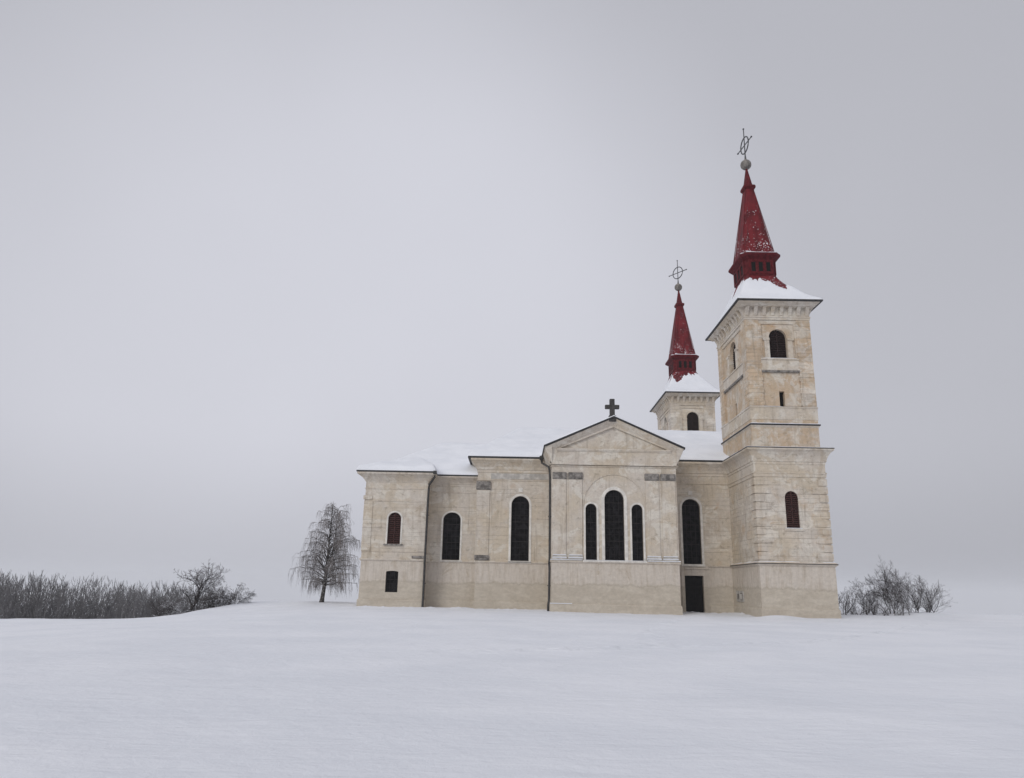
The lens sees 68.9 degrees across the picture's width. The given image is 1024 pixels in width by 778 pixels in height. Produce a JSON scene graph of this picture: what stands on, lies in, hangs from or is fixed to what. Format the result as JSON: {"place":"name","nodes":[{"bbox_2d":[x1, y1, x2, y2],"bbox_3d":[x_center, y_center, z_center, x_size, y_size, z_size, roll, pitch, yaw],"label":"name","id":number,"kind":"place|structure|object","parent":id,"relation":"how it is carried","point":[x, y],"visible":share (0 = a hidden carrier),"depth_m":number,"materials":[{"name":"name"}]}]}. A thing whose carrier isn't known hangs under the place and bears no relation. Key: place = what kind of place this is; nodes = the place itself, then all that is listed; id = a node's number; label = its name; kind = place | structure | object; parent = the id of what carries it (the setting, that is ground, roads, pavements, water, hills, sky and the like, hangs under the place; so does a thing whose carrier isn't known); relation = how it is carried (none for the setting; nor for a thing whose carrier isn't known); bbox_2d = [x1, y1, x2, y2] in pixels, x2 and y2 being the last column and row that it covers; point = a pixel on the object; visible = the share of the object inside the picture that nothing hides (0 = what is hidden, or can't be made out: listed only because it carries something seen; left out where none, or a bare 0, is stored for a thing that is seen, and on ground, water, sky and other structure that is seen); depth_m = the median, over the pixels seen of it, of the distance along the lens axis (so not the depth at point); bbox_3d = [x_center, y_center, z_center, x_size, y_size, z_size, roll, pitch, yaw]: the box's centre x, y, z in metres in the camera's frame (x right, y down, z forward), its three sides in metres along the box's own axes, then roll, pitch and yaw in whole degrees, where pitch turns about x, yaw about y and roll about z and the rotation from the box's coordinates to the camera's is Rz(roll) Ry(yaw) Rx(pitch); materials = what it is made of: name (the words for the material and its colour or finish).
{"place":"outdoors","nodes":[
{"label":"outdoors","id":0,"kind":"place"},
{"bbox_2d":[0,600,1023,777],"bbox_3d":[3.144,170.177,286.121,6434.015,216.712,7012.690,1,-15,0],"label":"snow field","id":1,"kind":"structure","parent":0,"point":[288,689],"depth_m":11.26,"materials":[{"name":"white snow"}]},
{"bbox_2d":[0,568,217,618],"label":"bare wood","id":2,"kind":"object","parent":1,"relation":"on","point":[12,606],"visible":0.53,"depth_m":68.86,"materials":[{"name":"grey plant"}]},
{"bbox_2d":[147,595,186,616],"bbox_3d":[-25.833,16.647,56.226,2.770,2.171,3.076,1,-15,0],"label":"shrub","id":3,"kind":"object","parent":1,"relation":"on","point":[169,609],"visible":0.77,"depth_m":55.77,"materials":[{"name":"grey plant"}]},
{"bbox_2d":[173,558,230,612],"bbox_3d":[-23.770,15.174,56.988,4.245,4.471,3.218,1,-15,0],"label":"fruit tree","id":4,"kind":"object","parent":1,"relation":"on","point":[200,590],"visible":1,"depth_m":57.28,"materials":[{"name":"grey plant"}]},
{"bbox_2d":[193,583,230,610],"bbox_3d":[-23.748,16.748,59.413,3.237,2.668,3.901,1,-15,0],"label":"shrub","id":5,"kind":"object","parent":1,"relation":"on","point":[208,600],"visible":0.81,"depth_m":58.76,"materials":[{"name":"grey plant"}]},
{"bbox_2d":[210,582,254,605],"bbox_3d":[-22.518,16.734,60.331,3.691,2.227,2.870,15,-20,-42],"label":"shrub","id":6,"kind":"object","parent":1,"relation":"on","point":[239,598],"visible":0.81,"depth_m":60.18,"materials":[{"name":"grey plant"}]},
{"bbox_2d":[288,503,360,601],"bbox_3d":[-15.422,13.757,63.033,5.821,8.622,5.399,-9,-18,33],"label":"weeping birch","id":7,"kind":"object","parent":1,"relation":"on","point":[331,560],"visible":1,"depth_m":62.79,"materials":[{"name":"grey plant"}]},
{"bbox_2d":[356,128,840,618],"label":"church","id":8,"kind":"structure","parent":1,"relation":"on","point":[686,506],"depth_m":55.23,"materials":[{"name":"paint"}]},
{"bbox_2d":[736,591,743,601],"bbox_3d":[16.490,14.980,53.992,0.105,0.760,1.700,1,-15,0],"label":"meter box","id":9,"kind":"object","parent":8,"relation":"attached to","point":[740,596],"visible":1,"depth_m":53.79,"materials":[{"name":"grey metal"}]},
{"bbox_2d":[838,582,863,614],"bbox_3d":[25.745,16.141,57.221,2.065,2.773,2.976,10,-18,-31],"label":"bare tree","id":10,"kind":"object","parent":1,"relation":"on","point":[845,605],"visible":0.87,"depth_m":57.04,"materials":[{"name":"grey plant"}]},
{"bbox_2d":[845,597,881,614],"bbox_3d":[27.384,17.042,58.460,2.573,1.754,2.638,-10,-18,35],"label":"bush","id":11,"kind":"object","parent":1,"relation":"on","point":[865,609],"visible":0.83,"depth_m":58.42,"materials":[{"name":"grey plant"}]},
{"bbox_2d":[850,578,885,613],"bbox_3d":[28.948,16.904,60.733,2.824,3.106,3.197,-6,-16,24],"label":"bare tree","id":12,"kind":"object","parent":1,"relation":"on","point":[872,596],"visible":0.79,"depth_m":60.61,"materials":[{"name":"grey plant"}]},
{"bbox_2d":[862,596,910,615],"bbox_3d":[28.997,16.720,57.591,3.091,1.883,3.288,1,-15,0],"label":"bush","id":13,"kind":"object","parent":1,"relation":"on","point":[894,613],"visible":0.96,"depth_m":57.00,"materials":[{"name":"grey plant"}]},
{"bbox_2d":[863,555,916,613],"bbox_3d":[30.325,15.573,59.225,3.647,4.776,5.155,1,-15,0],"label":"bare tree","id":14,"kind":"object","parent":1,"relation":"on","point":[886,592],"visible":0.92,"depth_m":59.34,"materials":[{"name":"grey plant"}]},
{"bbox_2d":[880,575,929,612],"bbox_3d":[31.666,16.365,59.806,2.930,3.433,4.067,8,-17,-25],"label":"bare tree","id":15,"kind":"object","parent":1,"relation":"on","point":[917,605],"visible":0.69,"depth_m":59.48,"materials":[{"name":"grey plant"}]},
{"bbox_2d":[908,575,955,612],"bbox_3d":[33.832,16.651,60.252,3.159,3.191,2.398,5,-15,-15],"label":"bare tree","id":16,"kind":"object","parent":1,"relation":"on","point":[929,604],"visible":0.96,"depth_m":60.17,"materials":[{"name":"grey plant"}]},
{"bbox_2d":[0,0,1023,617],"label":"sky","id":17,"kind":"structure","parent":0,"point":[255,255],"materials":[{"name":"grey"}]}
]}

